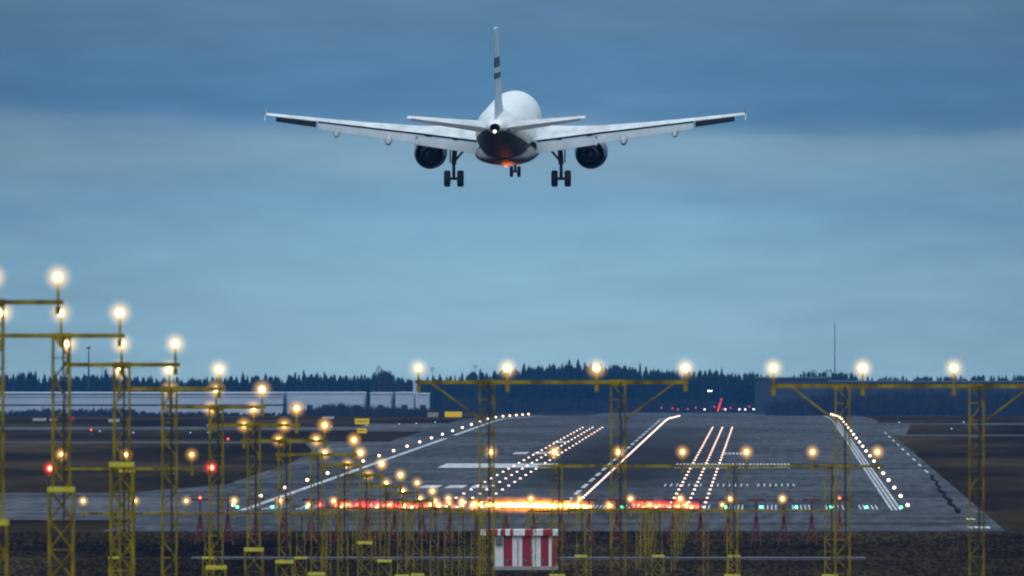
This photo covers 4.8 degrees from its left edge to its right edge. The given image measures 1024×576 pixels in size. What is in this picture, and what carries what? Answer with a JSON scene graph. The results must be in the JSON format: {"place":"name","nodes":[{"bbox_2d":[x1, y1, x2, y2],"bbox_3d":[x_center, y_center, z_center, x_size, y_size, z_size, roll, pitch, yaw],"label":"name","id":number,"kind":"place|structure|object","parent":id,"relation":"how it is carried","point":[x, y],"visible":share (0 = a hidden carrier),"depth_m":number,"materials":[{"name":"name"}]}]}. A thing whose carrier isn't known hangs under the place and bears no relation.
{"place":"outdoors","nodes":[
{"label":"outdoors","id":0,"kind":"place"},
{"bbox_2d":[0,442,386,442],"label":"taxiway","id":1,"kind":"structure","parent":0,"point":[192,442],"depth_m":1757.83,"materials":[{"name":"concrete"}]},
{"bbox_2d":[264,27,745,186],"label":"airliner","id":2,"kind":"object","parent":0,"point":[509,128],"visible":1,"depth_m":870.29,"materials":[{"name":"white paint"}]},
{"bbox_2d":[0,383,1023,575],"bbox_3d":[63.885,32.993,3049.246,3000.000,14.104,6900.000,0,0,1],"label":"ground","id":3,"kind":"structure","parent":0,"point":[28,465],"depth_m":1388.43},
{"bbox_2d":[0,272,63,575],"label":"approach light mast","id":4,"kind":"object","parent":3,"relation":"on","point":[58,277],"visible":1,"depth_m":283.22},
{"bbox_2d":[0,308,124,575],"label":"approach light mast","id":5,"kind":"object","parent":3,"relation":"on","point":[61,337],"visible":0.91,"depth_m":310.08,"materials":[{"name":"metal"}]},
{"bbox_2d":[0,493,221,519],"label":"taxiway","id":6,"kind":"structure","parent":3,"relation":"on","point":[25,506],"depth_m":1154.42,"materials":[{"name":"asphalt"}]},
{"bbox_2d":[64,340,179,575],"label":"approach light mast","id":7,"kind":"object","parent":3,"relation":"on","point":[121,365],"visible":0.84,"depth_m":339.06,"materials":[{"name":"metal"}]},
{"bbox_2d":[59,452,194,575],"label":"light gantry","id":8,"kind":"object","parent":3,"relation":"on","point":[191,454],"visible":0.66,"depth_m":515.94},
{"bbox_2d":[0,392,285,415],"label":"warehouse","id":9,"kind":"structure","parent":3,"relation":"on","point":[275,402],"depth_m":3603.04,"materials":[{"name":"metal"}]},
{"bbox_2d":[116,366,222,575],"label":"approach light mast","id":10,"kind":"object","parent":3,"relation":"on","point":[169,390],"visible":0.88,"depth_m":366.06,"materials":[{"name":"metal"}]},
{"bbox_2d":[0,427,361,429],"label":"taxiway","id":11,"kind":"structure","parent":3,"relation":"on","point":[179,428],"depth_m":1993.07,"materials":[{"name":"asphalt"}]},
{"bbox_2d":[191,498,208,544],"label":"localizer antenna","id":12,"kind":"object","parent":3,"relation":"on","point":[199,522],"visible":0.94,"depth_m":946.53,"materials":[{"name":"red paint"}]},
{"bbox_2d":[81,499,335,575],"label":"light gantry","id":13,"kind":"object","parent":3,"relation":"on","point":[234,513],"visible":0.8,"depth_m":665.28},
{"bbox_2d":[166,386,265,575],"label":"approach light mast","id":14,"kind":"object","parent":3,"relation":"on","point":[216,408],"visible":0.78,"depth_m":397.06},
{"bbox_2d":[220,498,236,544],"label":"localizer antenna","id":15,"kind":"object","parent":3,"relation":"on","point":[227,522],"visible":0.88,"depth_m":946.48,"materials":[{"name":"red paint"}]},
{"bbox_2d":[207,405,299,575],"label":"approach light mast","id":16,"kind":"object","parent":3,"relation":"on","point":[254,425],"visible":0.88,"depth_m":426.05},
{"bbox_2d":[135,443,383,492],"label":"taxiway exit","id":17,"kind":"object","parent":3,"relation":"on","point":[301,463],"visible":0.68,"depth_m":1462.36,"materials":[{"name":"asphalt"}]},
{"bbox_2d":[275,498,291,544],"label":"localizer antenna","id":18,"kind":"object","parent":3,"relation":"on","point":[282,524],"visible":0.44,"depth_m":946.38,"materials":[{"name":"red paint"}]},
{"bbox_2d":[241,422,327,575],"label":"approach light mast","id":19,"kind":"object","parent":3,"relation":"on","point":[285,442],"visible":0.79,"depth_m":453.03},
{"bbox_2d":[302,498,319,544],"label":"localizer antenna","id":20,"kind":"object","parent":3,"relation":"on","point":[303,499],"visible":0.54,"depth_m":946.27,"materials":[{"name":"red paint"}]},
{"bbox_2d":[276,437,356,575],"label":"approach light mast","id":21,"kind":"object","parent":3,"relation":"on","point":[316,455],"visible":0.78,"depth_m":485.03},
{"bbox_2d":[286,392,366,414],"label":"shed","id":22,"kind":"structure","parent":3,"relation":"on","point":[307,400],"depth_m":3611.87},
{"bbox_2d":[330,498,346,543],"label":"localizer antenna","id":23,"kind":"object","parent":3,"relation":"on","point":[339,524],"visible":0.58,"depth_m":946.23,"materials":[{"name":"red paint"}]},
{"bbox_2d":[319,503,365,570],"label":"red barrette","id":24,"kind":"object","parent":3,"relation":"on","point":[357,530],"visible":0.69,"depth_m":845.25,"materials":[{"name":"paint"}]},
{"bbox_2d":[322,450,363,575],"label":"approach light mast","id":25,"kind":"object","parent":3,"relation":"on","point":[345,465],"visible":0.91,"depth_m":515.01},
{"bbox_2d":[334,503,378,562],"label":"red barrette","id":26,"kind":"object","parent":3,"relation":"on","point":[356,504],"visible":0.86,"depth_m":875.25,"materials":[{"name":"paint"}]},
{"bbox_2d":[345,461,383,575],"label":"approach light mast","id":27,"kind":"object","parent":3,"relation":"on","point":[367,475],"visible":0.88,"depth_m":543.00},
{"bbox_2d":[307,503,431,575],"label":"light gantry","id":28,"kind":"object","parent":3,"relation":"on","point":[330,510],"visible":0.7,"depth_m":815.21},
{"bbox_2d":[349,504,393,554],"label":"red barrette","id":29,"kind":"object","parent":3,"relation":"on","point":[350,505],"visible":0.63,"depth_m":905.25,"materials":[{"name":"paint"}]},
{"bbox_2d":[370,392,393,409],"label":"shed","id":30,"kind":"structure","parent":3,"relation":"on","point":[382,399],"depth_m":3611.53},
{"bbox_2d":[367,473,402,575],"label":"approach light mast","id":31,"kind":"object","parent":3,"relation":"on","point":[388,486],"visible":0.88,"depth_m":571.00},
{"bbox_2d":[387,499,401,543],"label":"localizer antenna","id":32,"kind":"object","parent":3,"relation":"on","point":[394,519],"visible":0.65,"depth_m":946.16,"materials":[{"name":"red paint"}]},
{"bbox_2d":[375,504,415,540],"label":"red barrette","id":33,"kind":"object","parent":3,"relation":"on","point":[411,515],"visible":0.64,"depth_m":965.23,"materials":[{"name":"paint"}]},
{"bbox_2d":[384,481,419,575],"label":"approach light mast","id":34,"kind":"object","parent":3,"relation":"on","point":[403,493],"visible":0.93,"depth_m":597.99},
{"bbox_2d":[361,423,447,431],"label":"taxiway link","id":35,"kind":"object","parent":3,"relation":"on","point":[395,427],"visible":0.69,"depth_m":2011.84,"materials":[{"name":"asphalt"}]},
{"bbox_2d":[395,392,415,408],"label":"shed","id":36,"kind":"structure","parent":3,"relation":"on","point":[406,399],"depth_m":3611.36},
{"bbox_2d":[401,489,434,575],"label":"approach light mast","id":37,"kind":"object","parent":3,"relation":"on","point":[421,501],"visible":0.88,"depth_m":624.98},
{"bbox_2d":[417,393,429,410],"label":"shed","id":38,"kind":"structure","parent":3,"relation":"on","point":[423,399],"depth_m":3611.26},
{"bbox_2d":[427,376,436,409],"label":"spruce tree","id":39,"kind":"object","parent":3,"relation":"on","point":[434,392],"visible":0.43,"depth_m":4352.48,"materials":[{"name":"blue plant"}]},
{"bbox_2d":[418,497,450,575],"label":"approach light mast","id":40,"kind":"object","parent":3,"relation":"on","point":[435,517],"visible":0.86,"depth_m":655.97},
{"bbox_2d":[433,374,443,410],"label":"spruce tree","id":41,"kind":"object","parent":3,"relation":"on","point":[437,396],"visible":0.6,"depth_m":4342.81,"materials":[{"name":"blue plant"}]},
{"bbox_2d":[433,499,463,575],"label":"approach light mast","id":42,"kind":"object","parent":3,"relation":"on","point":[451,519],"visible":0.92,"depth_m":684.96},
{"bbox_2d":[441,498,458,543],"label":"localizer antenna","id":43,"kind":"object","parent":3,"relation":"on","point":[450,500],"visible":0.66,"depth_m":946.09,"materials":[{"name":"red paint"}]},
{"bbox_2d":[447,501,476,575],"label":"approach light mast","id":44,"kind":"object","parent":3,"relation":"on","point":[459,519],"visible":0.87,"depth_m":714.99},
{"bbox_2d":[460,503,487,575],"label":"approach light mast","id":45,"kind":"object","parent":3,"relation":"on","point":[476,528],"visible":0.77,"depth_m":744.97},
{"bbox_2d":[470,372,478,397],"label":"spruce tree","id":46,"kind":"object","parent":3,"relation":"on","point":[475,389],"visible":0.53,"depth_m":4334.84,"materials":[{"name":"blue plant"}]},
{"bbox_2d":[472,504,498,575],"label":"approach light mast","id":47,"kind":"object","parent":3,"relation":"on","point":[483,528],"visible":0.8,"depth_m":774.97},
{"bbox_2d":[497,498,514,528],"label":"localizer antenna","id":48,"kind":"object","parent":3,"relation":"on","point":[505,520],"visible":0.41,"depth_m":946.10,"materials":[{"name":"red paint"}]},
{"bbox_2d":[477,503,540,570],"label":"light barrette","id":49,"kind":"object","parent":3,"relation":"on","point":[523,504],"visible":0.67,"depth_m":845.03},
{"bbox_2d":[0,531,1023,575],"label":"rough grass","id":50,"kind":"structure","parent":3,"relation":"on","point":[92,565],"depth_m":910.20,"materials":[{"name":"plant"}]},
{"bbox_2d":[0,388,1023,415],"bbox_3d":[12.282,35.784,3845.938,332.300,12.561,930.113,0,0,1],"label":"thicket","id":51,"kind":"object","parent":3,"relation":"on","point":[896,403],"visible":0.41,"depth_m":3721.52,"materials":[{"name":"plant"}]},
{"bbox_2d":[0,363,1023,406],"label":"forest","id":52,"kind":"object","parent":3,"relation":"on","point":[335,383],"visible":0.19,"depth_m":4429.35,"materials":[{"name":"plant"}]},
{"bbox_2d":[511,369,523,401],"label":"spruce tree","id":53,"kind":"object","parent":3,"relation":"on","point":[516,388],"visible":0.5,"depth_m":4343.24,"materials":[{"name":"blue plant"}]},
{"bbox_2d":[481,521,557,569],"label":"equipment hut","id":54,"kind":"object","parent":3,"relation":"on","point":[513,549],"visible":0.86,"depth_m":850.10,"materials":[{"name":"metal"}]},
{"bbox_2d":[490,503,548,562],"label":"light barrette","id":55,"kind":"object","parent":3,"relation":"on","point":[518,504],"visible":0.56,"depth_m":875.02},
{"bbox_2d":[518,364,532,401],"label":"spruce tree","id":56,"kind":"object","parent":3,"relation":"on","point":[525,389],"visible":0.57,"depth_m":4351.69,"materials":[{"name":"blue plant"}]},
{"bbox_2d":[531,369,541,399],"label":"spruce tree","id":57,"kind":"object","parent":3,"relation":"on","point":[536,392],"visible":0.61,"depth_m":4332.73,"materials":[{"name":"blue plant"}]},
{"bbox_2d":[404,504,679,539],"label":"light barrette","id":58,"kind":"object","parent":3,"relation":"on","point":[438,505],"visible":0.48,"depth_m":965.04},
{"bbox_2d":[541,370,549,403],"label":"spruce tree","id":59,"kind":"object","parent":3,"relation":"on","point":[545,392],"visible":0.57,"depth_m":4328.79,"materials":[{"name":"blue plant"}]},
{"bbox_2d":[415,364,688,575],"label":"light gantry","id":60,"kind":"object","parent":3,"relation":"on","point":[596,369],"visible":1,"depth_m":365.86,"materials":[{"name":"metal"}]},
{"bbox_2d":[101,413,1005,531],"bbox_3d":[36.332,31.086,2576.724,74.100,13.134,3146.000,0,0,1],"label":"runway","id":61,"kind":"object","parent":3,"relation":"on","point":[786,439],"visible":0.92,"depth_m":1346.96,"materials":[{"name":"asphalt"}]},
{"bbox_2d":[241,416,529,509],"bbox_3d":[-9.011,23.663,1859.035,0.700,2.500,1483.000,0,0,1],"label":"runway marking edge","id":62,"kind":"object","parent":61,"relation":"on","point":[292,492],"visible":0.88,"depth_m":1459.78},
{"bbox_2d":[420,441,566,487],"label":"runway marking touchdown","id":63,"kind":"object","parent":61,"relation":"on","point":[449,486],"visible":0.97,"depth_m":1288.16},
{"bbox_2d":[437,463,557,467],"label":"runway marking","id":64,"kind":"object","parent":61,"relation":"on","point":[485,465],"visible":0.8,"depth_m":1470.09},
{"bbox_2d":[264,505,877,509],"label":"runway marking threshold","id":65,"kind":"object","parent":61,"relation":"on","point":[634,506],"visible":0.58,"depth_m":1133.82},
{"bbox_2d":[565,417,668,501],"bbox_3d":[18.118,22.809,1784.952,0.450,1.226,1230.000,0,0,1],"label":"runway marking","id":66,"kind":"object","parent":61,"relation":"on","point":[590,480],"visible":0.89,"depth_m":1429.70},
{"bbox_2d":[674,463,789,467],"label":"lights","id":67,"kind":"object","parent":61,"relation":"on","point":[730,463],"visible":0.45,"depth_m":1480.54},
{"bbox_2d":[825,416,900,509],"bbox_3d":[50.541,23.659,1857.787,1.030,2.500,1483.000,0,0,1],"label":"runway marking edge","id":68,"kind":"object","parent":61,"relation":"on","point":[886,495],"visible":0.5,"depth_m":1364.13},
{"bbox_2d":[930,475,960,512],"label":"runway crack","id":69,"kind":"object","parent":61,"relation":"on","point":[950,503],"visible":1,"depth_m":1199.13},
{"bbox_2d":[556,364,567,399],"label":"spruce tree","id":70,"kind":"object","parent":3,"relation":"on","point":[561,391],"visible":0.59,"depth_m":4327.88,"materials":[{"name":"blue plant"}]},
{"bbox_2d":[564,360,579,404],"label":"spruce tree","id":71,"kind":"object","parent":3,"relation":"on","point":[570,391],"visible":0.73,"depth_m":4328.77,"materials":[{"name":"blue plant"}]},
{"bbox_2d":[573,360,581,401],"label":"spruce tree","id":72,"kind":"object","parent":3,"relation":"on","point":[577,375],"visible":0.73,"depth_m":4352.06,"materials":[{"name":"blue plant"}]},
{"bbox_2d":[576,362,587,405],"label":"spruce tree","id":73,"kind":"object","parent":3,"relation":"on","point":[582,386],"visible":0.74,"depth_m":4347.57,"materials":[{"name":"blue plant"}]},
{"bbox_2d":[578,363,594,402],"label":"spruce tree","id":74,"kind":"object","parent":3,"relation":"on","point":[588,392],"visible":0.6,"depth_m":4342.11,"materials":[{"name":"blue plant"}]},
{"bbox_2d":[581,498,597,544],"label":"localizer antenna","id":75,"kind":"object","parent":3,"relation":"on","point":[589,517],"visible":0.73,"depth_m":945.91,"materials":[{"name":"red paint"}]},
{"bbox_2d":[598,364,609,402],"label":"spruce tree","id":76,"kind":"object","parent":3,"relation":"on","point":[603,390],"visible":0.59,"depth_m":4339.62,"materials":[{"name":"blue plant"}]},
{"bbox_2d":[606,368,614,400],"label":"spruce tree","id":77,"kind":"object","parent":3,"relation":"on","point":[609,377],"visible":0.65,"depth_m":4350.23,"materials":[{"name":"blue plant"}]},
{"bbox_2d":[608,498,623,544],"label":"localizer antenna","id":78,"kind":"object","parent":3,"relation":"on","point":[617,516],"visible":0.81,"depth_m":945.83,"materials":[{"name":"red paint"}]},
{"bbox_2d":[614,368,630,401],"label":"spruce tree","id":79,"kind":"object","parent":3,"relation":"on","point":[623,377],"visible":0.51,"depth_m":4347.56,"materials":[{"name":"blue plant"}]},
{"bbox_2d":[627,371,635,402],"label":"spruce tree","id":80,"kind":"object","parent":3,"relation":"on","point":[632,394],"visible":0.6,"depth_m":4345.11,"materials":[{"name":"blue plant"}]},
{"bbox_2d":[635,364,645,402],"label":"spruce tree","id":81,"kind":"object","parent":3,"relation":"on","point":[639,391],"visible":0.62,"depth_m":4326.40,"materials":[{"name":"blue plant"}]},
{"bbox_2d":[567,503,723,575],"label":"light gantry","id":82,"kind":"object","parent":3,"relation":"on","point":[650,538],"visible":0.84,"depth_m":814.77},
{"bbox_2d":[643,367,650,402],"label":"spruce tree","id":83,"kind":"object","parent":3,"relation":"on","point":[646,387],"visible":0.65,"depth_m":4342.90,"materials":[{"name":"blue plant"}]},
{"bbox_2d":[646,369,659,401],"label":"spruce tree","id":84,"kind":"object","parent":3,"relation":"on","point":[653,393],"visible":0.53,"depth_m":4334.11,"materials":[{"name":"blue plant"}]},
{"bbox_2d":[631,503,679,570],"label":"red barrette","id":85,"kind":"object","parent":3,"relation":"on","point":[639,529],"visible":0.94,"depth_m":844.81,"materials":[{"name":"paint"}]},
{"bbox_2d":[637,503,682,562],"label":"red barrette","id":86,"kind":"object","parent":3,"relation":"on","point":[677,522],"visible":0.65,"depth_m":874.76,"materials":[{"name":"paint"}]},
{"bbox_2d":[656,372,665,402],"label":"spruce tree","id":87,"kind":"object","parent":3,"relation":"on","point":[660,387],"visible":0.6,"depth_m":4353.67,"materials":[{"name":"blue plant"}]},
{"bbox_2d":[641,504,685,554],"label":"red barrette","id":88,"kind":"object","parent":3,"relation":"on","point":[663,505],"visible":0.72,"depth_m":904.75,"materials":[{"name":"paint"}]},
{"bbox_2d":[664,499,678,544],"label":"localizer antenna","id":89,"kind":"object","parent":3,"relation":"on","point":[672,501],"visible":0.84,"depth_m":945.70,"materials":[{"name":"red paint"}]},
{"bbox_2d":[527,497,829,575],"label":"light gantry","id":90,"kind":"object","parent":3,"relation":"on","point":[579,511],"visible":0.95,"depth_m":664.77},
{"bbox_2d":[490,449,882,575],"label":"light gantry","id":91,"kind":"object","parent":3,"relation":"on","point":[554,466],"visible":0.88,"depth_m":515.35,"materials":[{"name":"metal"}]},
{"bbox_2d":[689,372,699,403],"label":"spruce tree","id":92,"kind":"object","parent":3,"relation":"on","point":[694,394],"visible":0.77,"depth_m":4346.54,"materials":[{"name":"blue plant"}]},
{"bbox_2d":[692,498,708,544],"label":"localizer antenna","id":93,"kind":"object","parent":3,"relation":"on","point":[701,520],"visible":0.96,"depth_m":945.66,"materials":[{"name":"red paint"}]},
{"bbox_2d":[705,370,714,402],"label":"spruce tree","id":94,"kind":"object","parent":3,"relation":"on","point":[710,386],"visible":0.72,"depth_m":4336.35,"materials":[{"name":"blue plant"}]},
{"bbox_2d":[712,370,718,401],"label":"spruce tree","id":95,"kind":"object","parent":3,"relation":"on","point":[715,384],"visible":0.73,"depth_m":4343.25,"materials":[{"name":"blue plant"}]},
{"bbox_2d":[715,368,728,404],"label":"spruce tree","id":96,"kind":"object","parent":3,"relation":"on","point":[721,392],"visible":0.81,"depth_m":4323.87,"materials":[{"name":"blue plant"}]},
{"bbox_2d":[719,498,736,544],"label":"localizer antenna","id":97,"kind":"object","parent":3,"relation":"on","point":[720,499],"visible":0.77,"depth_m":945.60,"materials":[{"name":"red paint"}]},
{"bbox_2d":[734,372,742,404],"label":"spruce tree","id":98,"kind":"object","parent":3,"relation":"on","point":[738,395],"visible":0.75,"depth_m":4351.88,"materials":[{"name":"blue plant"}]},
{"bbox_2d":[739,373,749,404],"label":"spruce tree","id":99,"kind":"object","parent":3,"relation":"on","point":[745,392],"visible":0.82,"depth_m":4352.52,"materials":[{"name":"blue plant"}]},
{"bbox_2d":[748,376,754,404],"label":"spruce tree","id":100,"kind":"object","parent":3,"relation":"on","point":[751,394],"visible":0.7,"depth_m":4337.49,"materials":[{"name":"blue plant"}]},
{"bbox_2d":[747,498,764,544],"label":"localizer antenna","id":101,"kind":"object","parent":3,"relation":"on","point":[756,523],"visible":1,"depth_m":945.61,"materials":[{"name":"red paint"}]},
{"bbox_2d":[775,498,792,544],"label":"localizer antenna","id":102,"kind":"object","parent":3,"relation":"on","point":[783,522],"visible":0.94,"depth_m":945.57,"materials":[{"name":"red paint"}]},
{"bbox_2d":[803,498,819,544],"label":"localizer antenna","id":103,"kind":"object","parent":3,"relation":"on","point":[811,520],"visible":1,"depth_m":945.54,"materials":[{"name":"red paint"}]},
{"bbox_2d":[832,498,847,544],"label":"localizer antenna","id":104,"kind":"object","parent":3,"relation":"on","point":[839,515],"visible":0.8,"depth_m":945.44,"materials":[{"name":"red paint"}]},
{"bbox_2d":[754,377,1023,413],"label":"hangar","id":105,"kind":"structure","parent":3,"relation":"on","point":[763,388],"depth_m":3901.10,"materials":[{"name":"metal"}]},
{"bbox_2d":[760,392,770,413],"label":"door","id":106,"kind":"structure","parent":105,"relation":"in","point":[764,396],"depth_m":3899.15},
{"bbox_2d":[882,425,910,434],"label":"taxiway stub","id":107,"kind":"object","parent":3,"relation":"on","point":[897,429],"visible":1,"depth_m":1974.20,"materials":[{"name":"asphalt"}]},
{"bbox_2d":[770,364,1023,575],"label":"light gantry","id":108,"kind":"object","parent":3,"relation":"on","point":[862,369],"visible":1,"depth_m":366.24,"materials":[{"name":"metal"}]},
{"bbox_2d":[879,423,1023,424],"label":"taxiway back","id":109,"kind":"object","parent":3,"relation":"on","point":[951,423],"visible":1,"depth_m":2093.11,"materials":[{"name":"concrete"}]},
{"bbox_2d":[0,0,1023,382],"label":"sky","id":110,"kind":"structure","parent":0,"point":[870,186],"materials":[{"name":"blue"}]},
{"bbox_2d":[191,557,865,559],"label":"service road","id":111,"kind":"structure","parent":0,"point":[666,558],"depth_m":886.83,"materials":[{"name":"asphalt"}]},
{"bbox_2d":[894,435,1023,435],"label":"taxiway","id":112,"kind":"structure","parent":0,"point":[958,435],"depth_m":1868.08,"materials":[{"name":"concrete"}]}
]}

